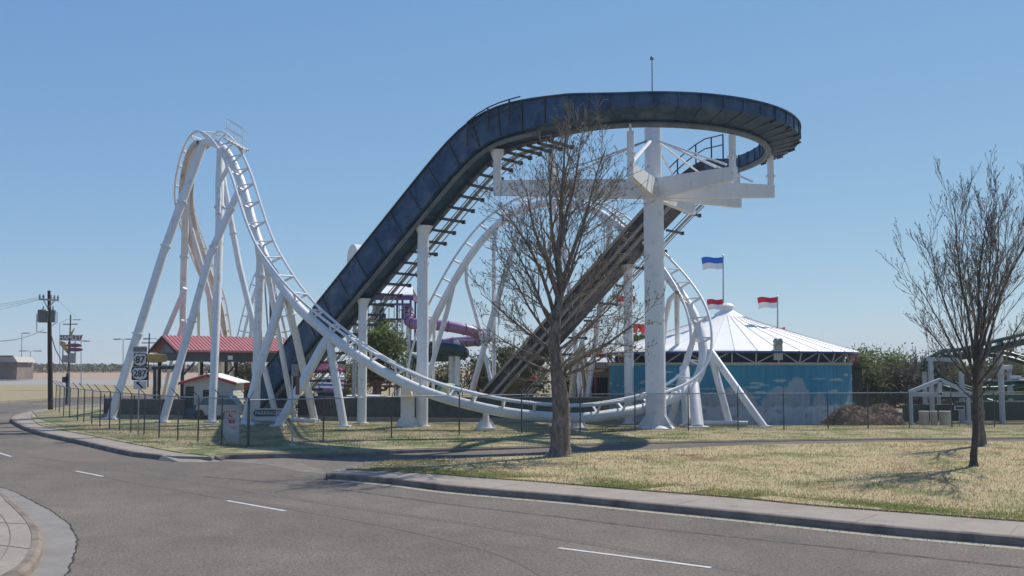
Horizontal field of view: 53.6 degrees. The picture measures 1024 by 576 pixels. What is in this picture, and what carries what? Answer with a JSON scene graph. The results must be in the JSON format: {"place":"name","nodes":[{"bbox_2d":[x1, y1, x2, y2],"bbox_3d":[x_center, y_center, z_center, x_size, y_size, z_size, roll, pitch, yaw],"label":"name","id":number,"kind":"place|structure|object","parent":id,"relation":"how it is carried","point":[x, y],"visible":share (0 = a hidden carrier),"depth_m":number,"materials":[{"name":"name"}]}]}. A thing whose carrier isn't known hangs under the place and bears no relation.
{"place":"outdoors","nodes":[
{"label":"outdoors","id":0,"kind":"place"},
{"bbox_2d":[0,495,31,574],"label":"corner pavement","id":1,"kind":"structure","parent":0,"point":[14,556],"depth_m":18.00,"materials":[{"name":"concrete"}]},
{"bbox_2d":[0,514,28,559],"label":"paving joint","id":2,"kind":"object","parent":1,"relation":"on","point":[10,537],"visible":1,"depth_m":17.60,"materials":[{"name":"grey"}]},
{"bbox_2d":[0,379,569,384],"bbox_3d":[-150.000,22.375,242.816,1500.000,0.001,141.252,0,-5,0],"label":"highway","id":3,"kind":"structure","parent":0,"point":[72,381],"depth_m":232.35,"materials":[{"name":"grey asphalt"}]},
{"bbox_2d":[0,396,1023,575],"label":"road","id":4,"kind":"structure","parent":0,"point":[121,528],"depth_m":19.41,"materials":[{"name":"grey asphalt"}]},
{"bbox_2d":[0,493,42,575],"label":"kerb","id":5,"kind":"structure","parent":4,"relation":"on","point":[27,565],"depth_m":16.80,"materials":[{"name":"concrete"}]},
{"bbox_2d":[0,487,76,575],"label":"gutter","id":6,"kind":"object","parent":4,"relation":"on","point":[59,538],"visible":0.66,"depth_m":18.91,"materials":[{"name":"grey concrete"}]},
{"bbox_2d":[1,487,78,575],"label":"gutter crack","id":7,"kind":"object","parent":6,"relation":"on","point":[73,556],"visible":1,"depth_m":19.18,"materials":[{"name":"grey"}]},
{"bbox_2d":[62,371,69,404],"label":"utility stub","id":8,"kind":"object","parent":4,"relation":"on","point":[66,378],"visible":0.72,"depth_m":87.52,"materials":[{"name":"metal"}]},
{"bbox_2d":[11,418,167,458],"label":"kerb","id":9,"kind":"structure","parent":4,"relation":"on","point":[97,446],"depth_m":40.86,"materials":[{"name":"concrete"}]},
{"bbox_2d":[159,455,222,461],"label":"driveway ramp","id":10,"kind":"structure","parent":4,"relation":"on","point":[166,458],"depth_m":34.41,"materials":[{"name":"concrete"}]},
{"bbox_2d":[228,500,285,510],"bbox_3d":[-5.908,5.004,23.310,2.508,0.001,0.105,-4,-6,45],"label":"lane line","id":11,"kind":"object","parent":4,"relation":"on","point":[256,505],"visible":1,"depth_m":23.32,"materials":[{"name":"paint"}]},
{"bbox_2d":[223,460,325,474],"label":"road dust","id":12,"kind":"object","parent":4,"relation":"on","point":[299,467],"visible":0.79,"depth_m":32.90,"materials":[{"name":"concrete"}]},
{"bbox_2d":[29,463,559,575],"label":"tyre track","id":13,"kind":"structure","parent":4,"relation":"on","point":[539,570],"depth_m":20.50,"materials":[{"name":"grey asphalt"}]},
{"bbox_2d":[33,456,780,575],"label":"tyre track","id":14,"kind":"structure","parent":4,"relation":"on","point":[730,568],"depth_m":20.38,"materials":[{"name":"grey asphalt"}]},
{"bbox_2d":[207,438,967,459],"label":"kerb","id":15,"kind":"structure","parent":4,"relation":"on","point":[321,454],"depth_m":36.72,"materials":[{"name":"concrete"}]},
{"bbox_2d":[201,476,1023,567],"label":"road seam","id":16,"kind":"object","parent":4,"relation":"on","point":[654,528],"visible":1,"depth_m":19.86,"materials":[{"name":"grey asphalt"}]},
{"bbox_2d":[559,547,710,567],"bbox_3d":[1.986,4.502,16.955,2.933,0.001,0.105,-3,-6,37],"label":"lane line","id":17,"kind":"object","parent":4,"relation":"on","point":[635,557],"visible":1,"depth_m":16.92,"materials":[{"name":"paint"}]},
{"bbox_2d":[326,473,1023,545],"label":"kerb","id":18,"kind":"structure","parent":4,"relation":"on","point":[977,537],"depth_m":21.55,"materials":[{"name":"concrete"}]},
{"bbox_2d":[329,479,1023,549],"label":"gutter","id":19,"kind":"object","parent":4,"relation":"on","point":[795,526],"visible":1,"depth_m":21.45,"materials":[{"name":"concrete"}]},
{"bbox_2d":[329,479,1023,547],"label":"gutter grit","id":20,"kind":"object","parent":19,"relation":"on","point":[700,516],"visible":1,"depth_m":21.22,"materials":[{"name":"gravel"}]},
{"bbox_2d":[0,385,1023,424],"bbox_3d":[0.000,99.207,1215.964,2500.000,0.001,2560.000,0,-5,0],"label":"ground","id":21,"kind":"structure","parent":0,"point":[15,392],"depth_m":132.77,"materials":[{"name":"beige plant"}]},
{"bbox_2d":[0,355,34,379],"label":"building","id":22,"kind":"structure","parent":21,"relation":"on","point":[12,367],"depth_m":259.70,"materials":[{"name":"beige"}]},
{"bbox_2d":[59,328,82,370],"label":"motel sign","id":23,"kind":"object","parent":21,"relation":"on","point":[70,357],"visible":0.99,"depth_m":149.52,"materials":[{"name":"metal"}]},
{"bbox_2d":[0,394,177,402],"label":"kerb","id":24,"kind":"structure","parent":21,"relation":"on","point":[27,400],"depth_m":102.05,"materials":[{"name":"concrete"}]},
{"bbox_2d":[142,333,154,386],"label":"telephone pole","id":25,"kind":"object","parent":21,"relation":"on","point":[148,342],"visible":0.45,"depth_m":169.64,"materials":[{"name":"wood"}]},
{"bbox_2d":[148,335,285,398],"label":"red roof pavilion","id":26,"kind":"structure","parent":21,"relation":"on","point":[235,350],"depth_m":64.42,"materials":[{"name":"metal"}]},
{"bbox_2d":[147,354,167,362],"bbox_3d":[-21.460,4.219,60.857,1.560,0.561,0.187,0,-5,0],"label":"gold sign","id":27,"kind":"object","parent":26,"relation":"hanging from","point":[154,358],"visible":0.84,"depth_m":60.78,"materials":[{"name":"metal"}]},
{"bbox_2d":[237,272,290,370],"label":"coaster","id":28,"kind":"object","parent":21,"relation":"on","point":[285,331],"visible":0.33,"depth_m":88.17,"materials":[{"name":"white paint"}]},
{"bbox_2d":[314,372,344,395],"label":"striped awning","id":29,"kind":"object","parent":21,"relation":"on","point":[325,386],"visible":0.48,"depth_m":71.46,"materials":[{"name":"multicoloured fabric"}]},
{"bbox_2d":[303,356,372,395],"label":"background tree","id":30,"kind":"object","parent":21,"relation":"on","point":[347,389],"visible":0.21,"depth_m":93.60,"materials":[{"name":"green plant"}]},
{"bbox_2d":[347,244,360,395],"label":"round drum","id":31,"kind":"object","parent":21,"relation":"on","point":[353,249],"visible":0.26,"depth_m":65.77,"materials":[{"name":"white paint"}]},
{"bbox_2d":[344,381,400,395],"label":"ride railing","id":32,"kind":"object","parent":21,"relation":"on","point":[373,385],"visible":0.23,"depth_m":73.64,"materials":[{"name":"grey"}]},
{"bbox_2d":[460,349,498,394],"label":"background tree","id":33,"kind":"object","parent":21,"relation":"on","point":[481,380],"visible":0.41,"depth_m":89.07,"materials":[{"name":"green plant"}]},
{"bbox_2d":[482,341,542,391],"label":"background tree","id":34,"kind":"object","parent":21,"relation":"on","point":[501,357],"visible":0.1,"depth_m":83.71,"materials":[{"name":"green plant"}]},
{"bbox_2d":[515,376,537,396],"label":"tree","id":35,"kind":"object","parent":21,"relation":"on","point":[526,388],"visible":0.17,"depth_m":71.62,"materials":[{"name":"green plant"}]},
{"bbox_2d":[533,363,550,396],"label":"background tree","id":36,"kind":"object","parent":21,"relation":"on","point":[544,390],"visible":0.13,"depth_m":91.39,"materials":[{"name":"green plant"}]},
{"bbox_2d":[564,352,599,396],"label":"background tree","id":37,"kind":"object","parent":21,"relation":"on","point":[567,380],"visible":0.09,"depth_m":88.49,"materials":[{"name":"green plant"}]},
{"bbox_2d":[580,362,614,409],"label":"ride booth","id":38,"kind":"object","parent":21,"relation":"on","point":[602,381],"visible":0.29,"depth_m":69.66,"materials":[{"name":"white paint"}]},
{"bbox_2d":[622,328,644,344],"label":"background tree","id":39,"kind":"object","parent":21,"relation":"on","point":[639,337],"visible":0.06,"depth_m":83.71,"materials":[{"name":"green plant"}]},
{"bbox_2d":[601,303,859,424],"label":"round building","id":40,"kind":"structure","parent":21,"relation":"on","point":[752,357],"depth_m":57.88,"materials":[{"name":"metal"}]},
{"bbox_2d":[616,294,622,342],"bbox_3d":[6.644,1.957,63.041,0.527,3.260,0.120,0,-5,0],"label":"flagpole","id":41,"kind":"object","parent":40,"relation":"on","point":[618,321],"visible":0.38,"depth_m":62.98,"materials":[{"name":"metal"}]},
{"bbox_2d":[617,296,634,307],"bbox_3d":[7.055,0.903,63.105,1.173,0.849,0.229,0,-5,5],"label":"flag","id":42,"kind":"object","parent":41,"relation":"attached to","point":[621,301],"visible":0.29,"depth_m":63.12,"materials":[{"name":"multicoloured fabric"}]},
{"bbox_2d":[722,255,723,302],"bbox_3d":[13.520,-0.394,64.832,0.159,3.525,0.120,0,-5,0],"label":"flagpole","id":43,"kind":"object","parent":40,"relation":"on","point":[723,279],"visible":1,"depth_m":64.80,"materials":[{"name":"metal"}]},
{"bbox_2d":[701,257,722,269],"bbox_3d":[12.827,-1.565,64.905,1.348,0.876,0.229,0,-5,4],"label":"flag","id":44,"kind":"object","parent":43,"relation":"attached to","point":[711,262],"visible":1,"depth_m":64.94,"materials":[{"name":"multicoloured fabric"}]},
{"bbox_2d":[707,299,722,309],"bbox_3d":[12.874,1.067,64.296,0.996,0.747,0.228,0,-5,6],"label":"flag","id":45,"kind":"object","parent":43,"relation":"attached to","point":[714,304],"visible":0.98,"depth_m":64.33,"materials":[{"name":"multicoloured fabric"}]},
{"bbox_2d":[773,338,782,348],"bbox_3d":[14.885,3.115,56.681,0.600,0.620,0.323,0,-5,0],"label":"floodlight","id":46,"kind":"object","parent":40,"relation":"attached to","point":[777,342],"visible":1,"depth_m":56.59,"materials":[{"name":"metal"}]},
{"bbox_2d":[777,296,778,327],"bbox_3d":[16.432,1.631,62.666,0.150,2.346,0.120,0,-5,0],"label":"flagpole","id":47,"kind":"object","parent":40,"relation":"on","point":[777,311],"visible":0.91,"depth_m":62.65,"materials":[{"name":"metal"}]},
{"bbox_2d":[757,297,776,308],"bbox_3d":[15.808,0.927,62.702,1.205,0.767,0.229,0,-5,5],"label":"flag","id":48,"kind":"object","parent":47,"relation":"attached to","point":[764,302],"visible":1,"depth_m":62.74,"materials":[{"name":"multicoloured fabric"}]},
{"bbox_2d":[852,365,869,406],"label":"dark shed","id":49,"kind":"structure","parent":21,"relation":"on","point":[856,378],"depth_m":66.95,"materials":[{"name":"metal"}]},
{"bbox_2d":[845,343,902,372],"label":"background tree","id":50,"kind":"object","parent":21,"relation":"on","point":[864,357],"visible":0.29,"depth_m":87.17,"materials":[{"name":"green plant"}]},
{"bbox_2d":[859,359,902,406],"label":"background tree","id":51,"kind":"object","parent":21,"relation":"on","point":[873,380],"visible":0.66,"depth_m":81.11,"materials":[{"name":"green plant"}]},
{"bbox_2d":[860,347,916,403],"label":"background tree","id":52,"kind":"object","parent":21,"relation":"on","point":[893,360],"visible":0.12,"depth_m":90.07,"materials":[{"name":"green plant"}]},
{"bbox_2d":[872,363,910,406],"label":"background tree","id":53,"kind":"object","parent":21,"relation":"on","point":[897,373],"visible":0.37,"depth_m":82.91,"materials":[{"name":"green plant"}]},
{"bbox_2d":[870,342,927,402],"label":"background tree","id":54,"kind":"object","parent":21,"relation":"on","point":[908,362],"visible":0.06,"depth_m":94.57,"materials":[{"name":"green plant"}]},
{"bbox_2d":[882,355,946,404],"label":"background tree","id":55,"kind":"object","parent":21,"relation":"on","point":[912,382],"visible":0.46,"depth_m":82.36,"materials":[{"name":"green plant"}]},
{"bbox_2d":[910,346,929,385],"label":"bare background tree","id":56,"kind":"object","parent":21,"relation":"on","point":[916,356],"visible":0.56,"depth_m":83.62,"materials":[{"name":"brown plant"}]},
{"bbox_2d":[918,411,928,424],"bbox_3d":[22.004,7.021,54.115,0.538,0.920,0.538,0,-5,0],"label":"concrete planter","id":57,"kind":"object","parent":21,"relation":"on","point":[921,416],"visible":0.46,"depth_m":53.91,"materials":[{"name":"concrete"}]},
{"bbox_2d":[906,362,958,403],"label":"background tree","id":58,"kind":"object","parent":21,"relation":"on","point":[953,398],"visible":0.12,"depth_m":85.41,"materials":[{"name":"green plant"}]},
{"bbox_2d":[930,411,937,424],"bbox_3d":[22.531,7.021,54.115,0.389,0.920,0.389,0,-5,0],"label":"concrete planter","id":59,"kind":"object","parent":21,"relation":"on","point":[934,418],"visible":0.58,"depth_m":53.97,"materials":[{"name":"concrete"}]},
{"bbox_2d":[906,343,966,374],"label":"background tree","id":60,"kind":"object","parent":21,"relation":"on","point":[945,364],"visible":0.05,"depth_m":95.57,"materials":[{"name":"green plant"}]},
{"bbox_2d":[909,378,970,424],"bbox_3d":[23.913,6.361,56.675,3.464,2.638,0.240,0,-5,0],"label":"gable frame","id":61,"kind":"object","parent":21,"relation":"on","point":[939,381],"visible":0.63,"depth_m":56.60,"materials":[{"name":"grey paint"}]},
{"bbox_2d":[939,411,950,424],"bbox_3d":[23.128,7.021,54.115,0.628,0.920,0.628,0,-5,0],"label":"concrete planter","id":62,"kind":"object","parent":21,"relation":"on","point":[946,417],"visible":0.48,"depth_m":53.87,"materials":[{"name":"concrete"}]},
{"bbox_2d":[925,353,987,398],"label":"background tree","id":63,"kind":"object","parent":21,"relation":"on","point":[951,369],"visible":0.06,"depth_m":94.77,"materials":[{"name":"green plant"}]},
{"bbox_2d":[902,404,1023,421],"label":"wall","id":64,"kind":"structure","parent":21,"relation":"on","point":[957,413],"depth_m":60.22,"materials":[{"name":"grey"}]},
{"bbox_2d":[918,333,1023,423],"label":"kiddie coaster","id":65,"kind":"object","parent":21,"relation":"on","point":[932,363],"visible":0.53,"depth_m":59.80,"materials":[{"name":"white metal"}]},
{"bbox_2d":[954,376,1023,405],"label":"coaster station","id":66,"kind":"object","parent":65,"relation":"on","point":[1009,382],"visible":0.57,"depth_m":59.40,"materials":[{"name":"grey metal"}]},
{"bbox_2d":[943,362,1004,400],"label":"background tree","id":67,"kind":"object","parent":21,"relation":"on","point":[966,380],"visible":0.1,"depth_m":85.89,"materials":[{"name":"green plant"}]},
{"bbox_2d":[964,349,1019,398],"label":"background tree","id":68,"kind":"object","parent":21,"relation":"on","point":[989,364],"visible":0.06,"depth_m":96.73,"materials":[{"name":"green plant"}]},
{"bbox_2d":[982,362,1023,400],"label":"background tree","id":69,"kind":"object","parent":21,"relation":"on","point":[1019,390],"visible":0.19,"depth_m":85.25,"materials":[{"name":"green plant"}]},
{"bbox_2d":[987,340,1018,399],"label":"bare background tree","id":70,"kind":"object","parent":21,"relation":"on","point":[1006,363],"visible":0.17,"depth_m":79.55,"materials":[{"name":"brown plant"}]},
{"bbox_2d":[986,346,1023,378],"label":"background tree","id":71,"kind":"object","parent":21,"relation":"on","point":[1011,361],"visible":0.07,"depth_m":96.83,"materials":[{"name":"green plant"}]},
{"bbox_2d":[0,0,1023,367],"label":"sky","id":72,"kind":"structure","parent":0,"point":[341,105],"materials":[{"name":"blue"}]},
{"bbox_2d":[12,404,1023,459],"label":"pavement","id":73,"kind":"structure","parent":0,"point":[25,418],"depth_m":41.16,"materials":[{"name":"concrete"}]},
{"bbox_2d":[36,291,68,409],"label":"utility pole","id":74,"kind":"object","parent":73,"relation":"on","point":[47,316],"visible":1,"depth_m":73.51,"materials":[{"name":"wood"}]},
{"bbox_2d":[31,396,1023,463],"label":"lot lawn","id":75,"kind":"structure","parent":0,"point":[54,417],"depth_m":45.48,"materials":[{"name":"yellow plant"}]},
{"bbox_2d":[132,346,147,434],"bbox_3d":[-16.656,4.599,45.333,0.735,3.966,0.116,0,-5,0],"label":"route sign","id":76,"kind":"object","parent":75,"relation":"on","point":[139,373],"visible":1,"depth_m":45.36,"materials":[{"name":"metal"}]},
{"bbox_2d":[102,394,184,418],"bbox_3d":[-22.082,7.064,60.253,5.858,1.400,0.782,-2,-5,19],"label":"screened fence","id":77,"kind":"object","parent":75,"relation":"on","point":[153,407],"visible":0.66,"depth_m":59.99,"materials":[{"name":"metal"}]},
{"bbox_2d":[52,380,249,445],"bbox_3d":[-22.052,6.218,54.508,2.316,2.183,39.772,3,-5,-34],"label":"chain link fence","id":78,"kind":"object","parent":75,"relation":"on","point":[159,413],"visible":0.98,"depth_m":43.44,"materials":[{"name":"metal"}]},
{"bbox_2d":[151,365,183,398],"bbox_3d":[-20.779,6.272,61.300,2.002,3.184,0.807,0,-5,0],"label":"dark gantry","id":79,"kind":"object","parent":75,"relation":"on","point":[154,368],"visible":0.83,"depth_m":61.07,"materials":[{"name":"metal"}]},
{"bbox_2d":[178,373,249,417],"bbox_3d":[-18.072,6.518,61.456,3.544,2.678,3.065,0,-5,0],"label":"ticket hut","id":80,"kind":"object","parent":75,"relation":"on","point":[230,385],"visible":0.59,"depth_m":60.32,"materials":[{"name":"white metal"}]},
{"bbox_2d":[185,387,193,408],"bbox_3d":[-19.185,6.514,60.275,0.500,1.300,0.050,0,-5,0],"label":"door","id":81,"kind":"structure","parent":80,"relation":"in","point":[188,392],"depth_m":60.24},
{"bbox_2d":[194,396,244,418],"bbox_3d":[-17.126,7.048,59.782,2.750,1.342,1.630,0,-5,0],"label":"parked car","id":82,"kind":"object","parent":75,"relation":"on","point":[206,405],"visible":0.39,"depth_m":59.01,"materials":[{"name":"grey paint"}]},
{"bbox_2d":[203,362,251,399],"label":"background tree","id":83,"kind":"object","parent":75,"relation":"on","point":[240,375],"visible":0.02,"depth_m":85.82,"materials":[{"name":"green plant"}]},
{"bbox_2d":[222,409,240,443],"bbox_3d":[-10.983,5.426,39.612,0.695,1.417,0.161,0,-5,0],"label":"utility box","id":84,"kind":"object","parent":75,"relation":"on","point":[230,425],"visible":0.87,"depth_m":39.59,"materials":[{"name":"metal"}]},
{"bbox_2d":[237,362,267,401],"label":"background tree","id":85,"kind":"object","parent":75,"relation":"on","point":[247,366],"visible":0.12,"depth_m":89.60,"materials":[{"name":"green plant"}]},
{"bbox_2d":[251,408,288,421],"bbox_3d":[-12.544,6.698,52.553,1.918,0.917,0.106,0,-5,0],"label":"parking sign","id":86,"kind":"object","parent":75,"relation":"on","point":[261,411],"visible":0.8,"depth_m":52.52,"materials":[{"name":"black paint"}]},
{"bbox_2d":[289,364,299,445],"bbox_3d":[-8.405,4.518,39.106,0.339,3.148,0.439,0,-5,0],"label":"sign post","id":87,"kind":"object","parent":75,"relation":"on","point":[294,369],"visible":0.89,"depth_m":39.06,"materials":[{"name":"metal"}]},
{"bbox_2d":[316,359,345,373],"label":"red tent","id":88,"kind":"object","parent":75,"relation":"on","point":[321,367],"visible":0.23,"depth_m":73.12,"materials":[{"name":"pink fabric"}]},
{"bbox_2d":[342,318,414,394],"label":"leafy tree","id":89,"kind":"object","parent":75,"relation":"on","point":[383,342],"visible":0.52,"depth_m":75.37,"materials":[{"name":"green plant"}]},
{"bbox_2d":[394,308,403,395],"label":"stair tower","id":90,"kind":"structure","parent":75,"relation":"on","point":[402,330],"depth_m":79.88,"materials":[{"name":"metal"}]},
{"bbox_2d":[372,306,468,394],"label":"water slide","id":91,"kind":"object","parent":75,"relation":"on","point":[448,352],"visible":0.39,"depth_m":87.09,"materials":[{"name":"teal plastic"}]},
{"bbox_2d":[368,286,491,395],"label":"water slide","id":92,"kind":"object","parent":75,"relation":"on","point":[408,317],"visible":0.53,"depth_m":86.65,"materials":[{"name":"purple metal"}]},
{"bbox_2d":[101,118,771,429],"bbox_3d":[-21.191,0.705,79.667,30.264,17.912,87.370,4,-6,-40],"label":"roller coaster","id":93,"kind":"object","parent":75,"relation":"on","point":[209,283],"visible":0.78,"depth_m":56.70,"materials":[{"name":"white paint"}]},
{"bbox_2d":[411,360,467,392],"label":"background tree","id":94,"kind":"object","parent":75,"relation":"on","point":[440,378],"visible":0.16,"depth_m":93.52,"materials":[{"name":"green plant"}]},
{"bbox_2d":[435,382,462,396],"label":"canopy umbrella","id":95,"kind":"object","parent":75,"relation":"on","point":[441,389],"visible":0.38,"depth_m":65.08,"materials":[{"name":"yellow fabric"}]},
{"bbox_2d":[297,393,602,421],"bbox_3d":[-3.854,6.736,57.364,17.929,1.600,1.706,-1,-5,9],"label":"screened fence","id":96,"kind":"object","parent":75,"relation":"on","point":[475,417],"visible":0.45,"depth_m":56.84,"materials":[{"name":"fabric"}]},
{"bbox_2d":[246,56,800,428],"bbox_3d":[1.121,-1.669,56.533,30.976,19.486,15.785,-4,-6,40],"label":"chute ride","id":97,"kind":"object","parent":75,"relation":"on","point":[438,188],"visible":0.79,"depth_m":50.85,"materials":[{"name":"metal"}]},
{"bbox_2d":[247,385,1023,445],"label":"chain link fence","id":98,"kind":"object","parent":75,"relation":"on","point":[634,410],"visible":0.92,"depth_m":47.97,"materials":[{"name":"metal"}]},
{"bbox_2d":[820,402,906,425],"bbox_3d":[18.892,6.818,54.667,4.307,1.452,4.487,0,-5,0],"label":"mulch heap","id":99,"kind":"object","parent":75,"relation":"on","point":[865,416],"visible":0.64,"depth_m":53.41,"materials":[{"name":"wood"}]},
{"bbox_2d":[33,370,1023,378],"bbox_3d":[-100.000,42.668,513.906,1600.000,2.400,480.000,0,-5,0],"label":"embankment","id":100,"kind":"structure","parent":0,"point":[90,375],"depth_m":330.63,"materials":[{"name":"red soil"}]},
{"bbox_2d":[33,362,984,372],"bbox_3d":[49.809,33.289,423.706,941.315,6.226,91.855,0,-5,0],"label":"scrub","id":101,"kind":"object","parent":100,"relation":"on","point":[60,367],"visible":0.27,"depth_m":389.83,"materials":[{"name":"green plant"}]},
{"bbox_2d":[326,465,1023,535],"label":"sidewalk","id":102,"kind":"structure","parent":0,"point":[1006,527],"depth_m":22.36,"materials":[{"name":"concrete"}]},
{"bbox_2d":[346,440,1023,521],"bbox_3d":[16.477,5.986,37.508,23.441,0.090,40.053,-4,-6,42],"label":"lawn","id":103,"kind":"structure","parent":0,"point":[811,483],"depth_m":29.45,"materials":[{"name":"beige plant"}]},
{"bbox_2d":[466,92,667,456],"bbox_3d":[1.841,-0.504,34.888,6.927,12.579,5.319,0,-5,0],"label":"bare tree","id":104,"kind":"object","parent":103,"relation":"on","point":[560,443],"visible":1,"depth_m":34.57,"materials":[{"name":"brown plant"}]},
{"bbox_2d":[367,463,1023,519],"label":"green grass edge","id":105,"kind":"object","parent":103,"relation":"on","point":[501,475],"depth_m":24.05,"materials":[{"name":"green plant"}]},
{"bbox_2d":[457,453,1013,505],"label":"fallen leaves","id":106,"kind":"object","parent":103,"relation":"on","point":[788,488],"visible":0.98,"depth_m":29.60,"materials":[{"name":"plant"}]},
{"bbox_2d":[876,144,1023,466],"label":"bare tree","id":107,"kind":"object","parent":103,"relation":"on","point":[980,342],"visible":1,"depth_m":30.96,"materials":[{"name":"brown plant"}]},
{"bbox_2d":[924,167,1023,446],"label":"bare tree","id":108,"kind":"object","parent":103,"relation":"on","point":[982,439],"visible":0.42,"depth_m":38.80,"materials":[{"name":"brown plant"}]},
{"bbox_2d":[364,439,1023,464],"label":"side road","id":109,"kind":"structure","parent":0,"point":[456,454],"depth_m":37.94,"materials":[{"name":"grey asphalt"}]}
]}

